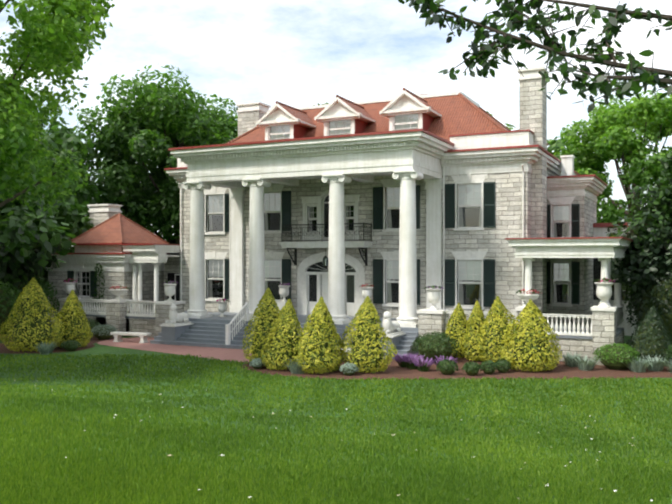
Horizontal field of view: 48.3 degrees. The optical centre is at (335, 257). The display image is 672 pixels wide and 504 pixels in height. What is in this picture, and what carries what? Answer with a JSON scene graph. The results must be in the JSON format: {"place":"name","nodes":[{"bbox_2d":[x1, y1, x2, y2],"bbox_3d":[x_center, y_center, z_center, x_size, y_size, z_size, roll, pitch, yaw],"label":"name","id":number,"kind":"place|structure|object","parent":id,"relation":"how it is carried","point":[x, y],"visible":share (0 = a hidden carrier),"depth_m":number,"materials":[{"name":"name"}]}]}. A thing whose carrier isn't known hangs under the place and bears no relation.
{"place":"outdoors","nodes":[
{"label":"outdoors","id":0,"kind":"place"},
{"bbox_2d":[130,263,160,312],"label":"porch columns","id":1,"kind":"structure","parent":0,"point":[156,285],"depth_m":45.46,"materials":[{"name":"white paint"}]},
{"bbox_2d":[98,337,251,362],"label":"brick path","id":2,"kind":"structure","parent":0,"point":[228,354],"depth_m":36.20,"materials":[{"name":"red brick"}]},
{"bbox_2d":[110,332,151,342],"bbox_3d":[-10.778,4.216,39.325,2.200,0.500,0.480,0,0,18],"label":"bench","id":3,"kind":"object","parent":2,"relation":"on","point":[118,337],"visible":1,"depth_m":39.17,"materials":[{"name":"white stone"}]},
{"bbox_2d":[160,304,193,340],"bbox_3d":[-8.291,3.455,39.075,0.960,2.046,1.620,0,0,26],"label":"lion statue","id":4,"kind":"object","parent":2,"relation":"on","point":[175,326],"visible":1,"depth_m":38.58,"materials":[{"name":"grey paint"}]},
{"bbox_2d":[225,302,248,344],"bbox_3d":[-4.946,3.388,37.610,0.180,2.180,1.890,0,0,26],"label":"stair railing","id":5,"kind":"object","parent":2,"relation":"on","point":[228,330],"visible":0.96,"depth_m":37.49,"materials":[{"name":"white paint"}]},
{"bbox_2d":[183,170,422,327],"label":"portico columns","id":6,"kind":"structure","parent":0,"point":[407,317],"depth_m":37.00,"materials":[{"name":"white paint"}]},
{"bbox_2d":[168,128,453,188],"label":"portico entablature","id":7,"kind":"structure","parent":6,"relation":"on","point":[364,157],"depth_m":37.45,"materials":[{"name":"white paint"}]},
{"bbox_2d":[178,164,523,308],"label":"downspouts","id":8,"kind":"object","parent":7,"relation":"attached to","point":[443,238],"visible":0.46,"depth_m":38.98,"materials":[{"name":"white paint"}]},
{"bbox_2d":[0,328,671,503],"bbox_3d":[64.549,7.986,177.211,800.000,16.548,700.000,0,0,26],"label":"lawn","id":9,"kind":"structure","parent":0,"point":[97,349],"depth_m":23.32,"materials":[{"name":"green plant"}]},
{"bbox_2d":[0,279,22,332],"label":"shrub","id":10,"kind":"object","parent":9,"relation":"on","point":[8,299],"visible":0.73,"depth_m":39.95,"materials":[{"name":"green plant"}]},
{"bbox_2d":[1,272,59,333],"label":"shrub","id":11,"kind":"object","parent":9,"relation":"on","point":[46,291],"visible":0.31,"depth_m":44.05,"materials":[{"name":"green plant"}]},
{"bbox_2d":[0,168,75,287],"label":"tree","id":12,"kind":"object","parent":9,"relation":"on","point":[25,231],"depth_m":41.90,"materials":[{"name":"green plant"}]},
{"bbox_2d":[37,271,47,297],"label":"shrub","id":13,"kind":"object","parent":9,"relation":"on","point":[45,276],"visible":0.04,"depth_m":50.60,"materials":[{"name":"green plant"}]},
{"bbox_2d":[0,184,94,273],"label":"tree","id":14,"kind":"object","parent":9,"relation":"on","point":[69,210],"visible":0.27,"depth_m":50.49,"materials":[{"name":"green plant"}]},
{"bbox_2d":[0,331,113,353],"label":"mulch bed","id":15,"kind":"object","parent":9,"relation":"on","point":[4,349],"visible":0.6,"depth_m":36.65,"materials":[{"name":"brown soil"}]},
{"bbox_2d":[0,277,64,351],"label":"conical shrub","id":16,"kind":"object","parent":15,"relation":"on","point":[31,327],"visible":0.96,"depth_m":35.39,"materials":[{"name":"yellow plant"}]},
{"bbox_2d":[36,341,57,354],"bbox_3d":[-13.444,4.176,34.578,1.266,0.604,1.375,0,0,26],"label":"blue fescue","id":17,"kind":"object","parent":15,"relation":"on","point":[45,349],"visible":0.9,"depth_m":34.40,"materials":[{"name":"plant"}]},
{"bbox_2d":[60,340,80,350],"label":"round shrub","id":18,"kind":"object","parent":15,"relation":"on","point":[70,345],"visible":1,"depth_m":35.55,"materials":[{"name":"green plant"}]},
{"bbox_2d":[51,290,92,347],"bbox_3d":[-13.230,3.102,37.040,2.316,2.952,2.162,0,0,26],"label":"conical shrub","id":19,"kind":"object","parent":15,"relation":"on","point":[75,322],"visible":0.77,"depth_m":36.77,"materials":[{"name":"yellow plant"}]},
{"bbox_2d":[84,319,99,335],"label":"round shrub","id":20,"kind":"object","parent":15,"relation":"on","point":[92,324],"visible":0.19,"depth_m":41.65,"materials":[{"name":"green plant"}]},
{"bbox_2d":[90,324,117,339],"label":"round shrub","id":21,"kind":"object","parent":15,"relation":"on","point":[100,332],"visible":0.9,"depth_m":40.38,"materials":[{"name":"plant"}]},
{"bbox_2d":[0,0,114,210],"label":"tree","id":22,"kind":"object","parent":9,"relation":"on","point":[42,38],"depth_m":28.70,"materials":[{"name":"green plant"}]},
{"bbox_2d":[22,84,92,216],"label":"tree","id":23,"kind":"object","parent":9,"relation":"on","point":[80,149],"depth_m":66.13,"materials":[{"name":"green plant"}]},
{"bbox_2d":[14,115,118,247],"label":"tree","id":24,"kind":"object","parent":9,"relation":"on","point":[72,139],"visible":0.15,"depth_m":58.76,"materials":[{"name":"green plant"}]},
{"bbox_2d":[46,244,179,331],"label":"wing walls","id":25,"kind":"structure","parent":9,"relation":"on","point":[114,261],"depth_m":46.36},
{"bbox_2d":[67,271,96,296],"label":"shutters","id":26,"kind":"object","parent":25,"relation":"attached to","point":[70,274],"visible":0.62,"depth_m":46.60,"materials":[{"name":"wood"}]},
{"bbox_2d":[74,271,89,296],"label":"window frame","id":27,"kind":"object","parent":25,"relation":"attached to","point":[77,283],"depth_m":47.23,"materials":[{"name":"white wood"}]},
{"bbox_2d":[72,264,92,298],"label":"sills and lintels","id":28,"kind":"object","parent":25,"relation":"attached to","point":[82,266],"visible":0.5,"depth_m":46.91,"materials":[{"name":"grey stone"}]},
{"bbox_2d":[78,272,88,295],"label":"window panes","id":29,"kind":"structure","parent":25,"relation":"in","point":[83,281],"depth_m":47.57,"materials":[{"name":"black glass"}]},
{"bbox_2d":[91,263,104,310],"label":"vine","id":30,"kind":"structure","parent":25,"relation":"attached to","point":[95,268],"depth_m":46.22,"materials":[{"name":"green plant"}]},
{"bbox_2d":[71,213,168,244],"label":"wing roof","id":31,"kind":"structure","parent":25,"relation":"on","point":[118,229],"depth_m":47.13,"materials":[{"name":"red tile"}]},
{"bbox_2d":[87,204,121,226],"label":"chimney","id":32,"kind":"object","parent":31,"relation":"on","point":[100,213],"visible":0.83,"depth_m":51.93,"materials":[{"name":"white stone"}]},
{"bbox_2d":[73,65,237,243],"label":"tree","id":33,"kind":"object","parent":9,"relation":"on","point":[139,123],"depth_m":65.82,"materials":[{"name":"green plant"}]},
{"bbox_2d":[150,312,417,358],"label":"front steps","id":34,"kind":"structure","parent":9,"relation":"on","point":[205,332],"depth_m":37.95,"materials":[{"name":"grey stone"}]},
{"bbox_2d":[14,364,661,500],"bbox_3d":[-5.528,2.941,17.292,39.952,2.998,23.008,0,0,26],"label":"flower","id":35,"kind":"object","parent":9,"relation":"on","point":[392,434],"visible":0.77,"depth_m":12.77,"materials":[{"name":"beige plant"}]},
{"bbox_2d":[58,298,617,364],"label":"stone pedestals","id":36,"kind":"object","parent":9,"relation":"on","point":[603,325],"visible":0.5,"depth_m":34.10,"materials":[{"name":"grey stone"}]},
{"bbox_2d":[78,299,623,335],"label":"terrace balustrades","id":37,"kind":"object","parent":9,"relation":"on","point":[619,314],"visible":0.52,"depth_m":36.05,"materials":[{"name":"white stone"}]},
{"bbox_2d":[64,282,613,316],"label":"urns","id":38,"kind":"object","parent":37,"relation":"on","point":[604,292],"visible":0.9,"depth_m":39.98,"materials":[{"name":"white stone"}]},
{"bbox_2d":[63,278,614,301],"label":"urn flowers","id":39,"kind":"object","parent":38,"relation":"on","point":[429,287],"visible":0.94,"depth_m":40.11,"materials":[{"name":"red plant"}]},
{"bbox_2d":[522,258,623,306],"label":"porch columns","id":40,"kind":"structure","parent":37,"relation":"on","point":[604,274],"depth_m":32.65,"materials":[{"name":"white paint"}]},
{"bbox_2d":[505,237,633,257],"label":"entablature","id":41,"kind":"structure","parent":40,"relation":"on","point":[589,247],"depth_m":31.62,"materials":[{"name":"white paint"}]},
{"bbox_2d":[182,171,530,322],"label":"block walls","id":42,"kind":"structure","parent":9,"relation":"on","point":[493,243],"depth_m":40.20,"materials":[{"name":"stone"}]},
{"bbox_2d":[279,241,372,247],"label":"balcony slab","id":43,"kind":"structure","parent":42,"relation":"attached to","point":[357,244],"depth_m":40.96,"materials":[{"name":"white paint"}]},
{"bbox_2d":[323,248,327,267],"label":"hanging lantern","id":44,"kind":"object","parent":43,"relation":"hanging from","point":[325,263],"visible":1,"depth_m":41.37,"materials":[{"name":"grey metal"}]},
{"bbox_2d":[281,222,371,265],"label":"balcony railing","id":45,"kind":"object","parent":42,"relation":"attached to","point":[367,233],"visible":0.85,"depth_m":41.02,"materials":[{"name":"black metal"}]},
{"bbox_2d":[297,252,364,316],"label":"entrance door surround","id":46,"kind":"object","parent":42,"relation":"attached to","point":[312,284],"visible":0.62,"depth_m":42.28,"materials":[{"name":"white paint"}]},
{"bbox_2d":[229,179,442,312],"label":"pilasters","id":47,"kind":"object","parent":42,"relation":"attached to","point":[433,187],"visible":0.88,"depth_m":39.29,"materials":[{"name":"white paint"}]},
{"bbox_2d":[204,181,482,306],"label":"window frames","id":48,"kind":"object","parent":42,"relation":"attached to","point":[307,202],"depth_m":41.36,"materials":[{"name":"white paint"}]},
{"bbox_2d":[208,185,480,304],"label":"windows","id":49,"kind":"structure","parent":48,"relation":"attached to","point":[348,229],"depth_m":40.65,"materials":[{"name":"grey glass"}]},
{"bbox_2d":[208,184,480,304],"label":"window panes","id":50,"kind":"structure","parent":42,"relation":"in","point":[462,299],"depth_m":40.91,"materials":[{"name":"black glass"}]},
{"bbox_2d":[204,174,486,308],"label":"sills and lintels","id":51,"kind":"object","parent":42,"relation":"attached to","point":[456,254],"visible":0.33,"depth_m":40.38,"materials":[{"name":"stone"}]},
{"bbox_2d":[224,182,494,306],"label":"shutters","id":52,"kind":"object","parent":42,"relation":"attached to","point":[488,264],"visible":0.48,"depth_m":39.61,"materials":[{"name":"grey"}]},
{"bbox_2d":[164,129,579,187],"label":"block cornice","id":53,"kind":"structure","parent":42,"relation":"on","point":[495,152],"depth_m":37.97,"materials":[{"name":"white paint"}]},
{"bbox_2d":[226,91,510,143],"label":"roof hip","id":54,"kind":"object","parent":53,"relation":"on","point":[460,112],"visible":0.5,"depth_m":43.39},
{"bbox_2d":[256,88,441,140],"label":"dormers","id":55,"kind":"object","parent":54,"relation":"on","point":[342,111],"visible":0.73,"depth_m":42.94,"materials":[{"name":"white paint"}]},
{"bbox_2d":[270,114,417,138],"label":"dormer glass","id":56,"kind":"object","parent":55,"relation":"in","point":[347,125],"depth_m":42.93,"materials":[{"name":"grey glass"}]},
{"bbox_2d":[236,66,548,318],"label":"chimneys","id":57,"kind":"object","parent":9,"relation":"on","point":[532,108],"visible":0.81,"depth_m":38.14,"materials":[{"name":"stone"}]},
{"bbox_2d":[242,355,671,379],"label":"mulch bed","id":58,"kind":"object","parent":9,"relation":"on","point":[396,371],"visible":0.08,"depth_m":28.77,"materials":[{"name":"brown soil"}]},
{"bbox_2d":[249,358,264,368],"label":"round shrub","id":59,"kind":"object","parent":58,"relation":"on","point":[255,363],"visible":0.94,"depth_m":29.82,"materials":[{"name":"plant"}]},
{"bbox_2d":[242,288,279,365],"bbox_3d":[-2.791,2.920,31.029,2.180,3.315,2.077,0,0,-13],"label":"conical shrub","id":60,"kind":"object","parent":58,"relation":"on","point":[266,313],"visible":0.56,"depth_m":30.61,"materials":[{"name":"yellow plant"}]},
{"bbox_2d":[260,299,305,369],"bbox_3d":[-2.009,3.126,29.971,1.985,2.905,1.878,0,0,26],"label":"conical shrub","id":61,"kind":"object","parent":58,"relation":"on","point":[284,343],"visible":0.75,"depth_m":29.54,"materials":[{"name":"yellow plant"}]},
{"bbox_2d":[283,359,307,373],"bbox_3d":[-1.461,4.176,28.925,1.396,0.604,1.364,0,0,26],"label":"blue fescue","id":62,"kind":"object","parent":58,"relation":"on","point":[295,368],"visible":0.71,"depth_m":28.62,"materials":[{"name":"plant"}]},
{"bbox_2d":[294,297,345,373],"bbox_3d":[-0.571,3.051,29.290,1.932,3.054,2.702,0,0,26],"label":"conical shrub","id":63,"kind":"object","parent":58,"relation":"on","point":[319,352],"visible":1,"depth_m":28.61,"materials":[{"name":"yellow plant"}]},
{"bbox_2d":[339,362,358,375],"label":"round shrub","id":64,"kind":"object","parent":58,"relation":"on","point":[348,369],"visible":1,"depth_m":28.19,"materials":[{"name":"plant"}]},
{"bbox_2d":[337,296,396,372],"bbox_3d":[1.230,3.048,29.174,2.640,3.061,1.784,0,0,26],"label":"conical shrub","id":65,"kind":"object","parent":58,"relation":"on","point":[367,351],"visible":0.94,"depth_m":28.85,"materials":[{"name":"yellow plant"}]},
{"bbox_2d":[394,353,417,366],"bbox_3d":[2.801,4.205,30.556,0.904,0.545,0.963,0,0,40],"label":"salvia","id":66,"kind":"object","parent":58,"relation":"on","point":[398,359],"visible":0.58,"depth_m":30.45,"materials":[{"name":"purple plant"}]},
{"bbox_2d":[400,354,424,368],"bbox_3d":[3.023,4.205,30.076,1.041,0.547,0.982,0,0,26],"label":"salvia","id":67,"kind":"object","parent":58,"relation":"on","point":[410,364],"visible":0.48,"depth_m":29.92,"materials":[{"name":"purple plant"}]},
{"bbox_2d":[411,357,435,371],"bbox_3d":[3.435,4.204,29.414,1.062,0.548,0.987,0,0,26],"label":"salvia","id":68,"kind":"object","parent":58,"relation":"on","point":[423,364],"visible":0.98,"depth_m":29.26,"materials":[{"name":"purple plant"}]},
{"bbox_2d":[411,331,458,362],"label":"round shrub","id":69,"kind":"object","parent":58,"relation":"on","point":[434,344],"visible":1,"depth_m":31.49,"materials":[{"name":"green plant"}]},
{"bbox_2d":[434,355,456,367],"bbox_3d":[4.346,4.204,29.630,1.041,0.549,1.096,0,0,26],"label":"salvia","id":70,"kind":"object","parent":58,"relation":"on","point":[441,359],"visible":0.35,"depth_m":29.67,"materials":[{"name":"purple plant"}]},
{"bbox_2d":[436,359,458,374],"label":"round shrub","id":71,"kind":"object","parent":58,"relation":"on","point":[446,367],"visible":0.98,"depth_m":28.36,"materials":[{"name":"green plant"}]},
{"bbox_2d":[443,303,469,357],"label":"conical shrub","id":72,"kind":"object","parent":58,"relation":"on","point":[457,324],"visible":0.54,"depth_m":33.12,"materials":[{"name":"yellow plant"}]},
{"bbox_2d":[461,361,481,375],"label":"round shrub","id":73,"kind":"object","parent":58,"relation":"on","point":[470,368],"visible":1,"depth_m":28.17,"materials":[{"name":"green plant"}]},
{"bbox_2d":[461,301,487,360],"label":"conical shrub","id":74,"kind":"object","parent":58,"relation":"on","point":[476,318],"visible":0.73,"depth_m":32.02,"materials":[{"name":"yellow plant"}]},
{"bbox_2d":[480,360,497,373],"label":"round shrub","id":75,"kind":"object","parent":58,"relation":"on","point":[489,366],"visible":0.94,"depth_m":28.50,"materials":[{"name":"green plant"}]},
{"bbox_2d":[476,296,516,363],"bbox_3d":[6.806,3.094,31.226,2.005,2.967,1.811,0,0,26],"label":"conical shrub","id":76,"kind":"object","parent":58,"relation":"on","point":[497,323],"visible":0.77,"depth_m":30.91,"materials":[{"name":"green plant"}]},
{"bbox_2d":[495,359,512,372],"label":"round shrub","id":77,"kind":"object","parent":58,"relation":"on","point":[503,365],"visible":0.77,"depth_m":28.85,"materials":[{"name":"green plant"}]},
{"bbox_2d":[497,299,561,371],"bbox_3d":[7.687,3.120,29.795,2.558,2.916,2.465,0,0,26],"label":"conical shrub","id":78,"kind":"object","parent":58,"relation":"on","point":[531,348],"visible":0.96,"depth_m":29.22,"materials":[{"name":"yellow plant"}]},
{"bbox_2d":[560,351,587,366],"bbox_3d":[9.710,4.176,30.704,1.304,0.604,1.339,0,0,-25],"label":"blue fescue","id":79,"kind":"object","parent":58,"relation":"on","point":[570,358],"visible":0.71,"depth_m":30.58,"materials":[{"name":"plant"}]},
{"bbox_2d":[575,355,601,370],"bbox_3d":[9.943,4.177,29.761,1.267,0.603,1.279,0,0,-42],"label":"blue fescue","id":80,"kind":"object","parent":58,"relation":"on","point":[585,364],"visible":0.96,"depth_m":29.54,"materials":[{"name":"plant"}]},
{"bbox_2d":[593,343,641,369],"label":"round shrub","id":81,"kind":"object","parent":58,"relation":"on","point":[614,356],"visible":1,"depth_m":29.55,"materials":[{"name":"green plant"}]},
{"bbox_2d":[624,357,651,372],"bbox_3d":[11.759,4.177,29.210,1.362,0.603,1.352,0,0,-24],"label":"blue fescue","id":82,"kind":"object","parent":58,"relation":"on","point":[638,366],"visible":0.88,"depth_m":29.02,"materials":[{"name":"plant"}]},
{"bbox_2d":[641,355,671,370],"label":"blue fescue","id":83,"kind":"object","parent":58,"relation":"on","point":[655,365],"visible":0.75,"depth_m":29.34,"materials":[{"name":"plant"}]},
{"bbox_2d":[661,358,671,372],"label":"blue fescue","id":84,"kind":"object","parent":58,"relation":"on","point":[669,366],"visible":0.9,"depth_m":29.02,"materials":[{"name":"plant"}]},
{"bbox_2d":[664,345,671,358],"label":"round shrub","id":85,"kind":"object","parent":58,"relation":"on","point":[670,349],"visible":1,"depth_m":29.50,"materials":[{"name":"green plant"}]},
{"bbox_2d":[486,111,577,158],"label":"tree","id":86,"kind":"object","parent":9,"relation":"on","point":[554,144],"visible":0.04,"depth_m":75.55,"materials":[{"name":"green plant"}]},
{"bbox_2d":[554,90,671,222],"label":"tree","id":87,"kind":"object","parent":9,"relation":"on","point":[617,133],"depth_m":56.54,"materials":[{"name":"green plant"}]},
{"bbox_2d":[606,151,671,291],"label":"dark tree","id":88,"kind":"object","parent":9,"relation":"on","point":[645,251],"depth_m":35.49,"materials":[{"name":"green plant"}]},
{"bbox_2d":[623,305,671,363],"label":"yew cone","id":89,"kind":"object","parent":9,"relation":"on","point":[651,336],"visible":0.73,"depth_m":30.88,"materials":[{"name":"green plant"}]},
{"bbox_2d":[624,260,670,313],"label":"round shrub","id":90,"kind":"object","parent":9,"relation":"on","point":[630,292],"visible":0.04,"depth_m":37.97,"materials":[{"name":"green plant"}]},
{"bbox_2d":[626,270,671,354],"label":"round shrub","id":91,"kind":"object","parent":9,"relation":"on","point":[657,295],"visible":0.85,"depth_m":34.16,"materials":[{"name":"green plant"}]},
{"bbox_2d":[0,0,671,239],"label":"sky","id":92,"kind":"structure","parent":0,"point":[293,53],"materials":[{"name":"white"}]},
{"bbox_2d":[82,311,623,361],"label":"terrace walls","id":93,"kind":"structure","parent":0,"point":[572,344],"depth_m":33.67,"materials":[{"name":"grey stone"}]},
{"bbox_2d":[381,311,405,353],"bbox_3d":[2.439,3.455,33.930,0.960,2.046,1.620,0,0,26],"label":"lion statue","id":94,"kind":"object","parent":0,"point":[394,332],"visible":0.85,"depth_m":33.51,"materials":[{"name":"white stone"}]},
{"bbox_2d":[398,0,671,112],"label":"tree","id":95,"kind":"object","parent":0,"point":[605,86],"depth_m":6.73,"materials":[{"name":"green plant"}]},
{"bbox_2d":[547,174,606,325],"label":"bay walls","id":96,"kind":"structure","parent":0,"point":[586,190],"depth_m":40.35,"materials":[{"name":"stone"}]},
{"bbox_2d":[551,203,570,303],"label":"window frames","id":97,"kind":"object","parent":96,"relation":"attached to","point":[552,236],"depth_m":40.56,"materials":[{"name":"white wood"}]},
{"bbox_2d":[554,206,568,302],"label":"window glass","id":98,"kind":"object","parent":97,"relation":"in","point":[561,264],"visible":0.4,"depth_m":40.54,"materials":[{"name":"black glass"}]},
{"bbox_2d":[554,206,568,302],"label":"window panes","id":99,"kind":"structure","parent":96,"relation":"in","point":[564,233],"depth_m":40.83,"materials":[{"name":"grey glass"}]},
{"bbox_2d":[547,196,575,306],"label":"sills and lintels","id":100,"kind":"object","parent":96,"relation":"attached to","point":[560,199],"visible":0.5,"depth_m":40.35,"materials":[{"name":"grey stone"}]},
{"bbox_2d":[547,204,579,304],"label":"window shutters","id":101,"kind":"object","parent":96,"relation":"attached to","point":[575,266],"visible":0.62,"depth_m":40.06,"materials":[{"name":"wood"}]},
{"bbox_2d":[560,155,574,175],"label":"chimney","id":102,"kind":"object","parent":96,"relation":"on","point":[567,165],"visible":0.82,"depth_m":42.23,"materials":[{"name":"white paint"}]},
{"bbox_2d":[593,222,637,335],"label":"wing walls","id":103,"kind":"structure","parent":0,"point":[599,229],"depth_m":43.06,"materials":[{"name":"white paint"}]}
]}

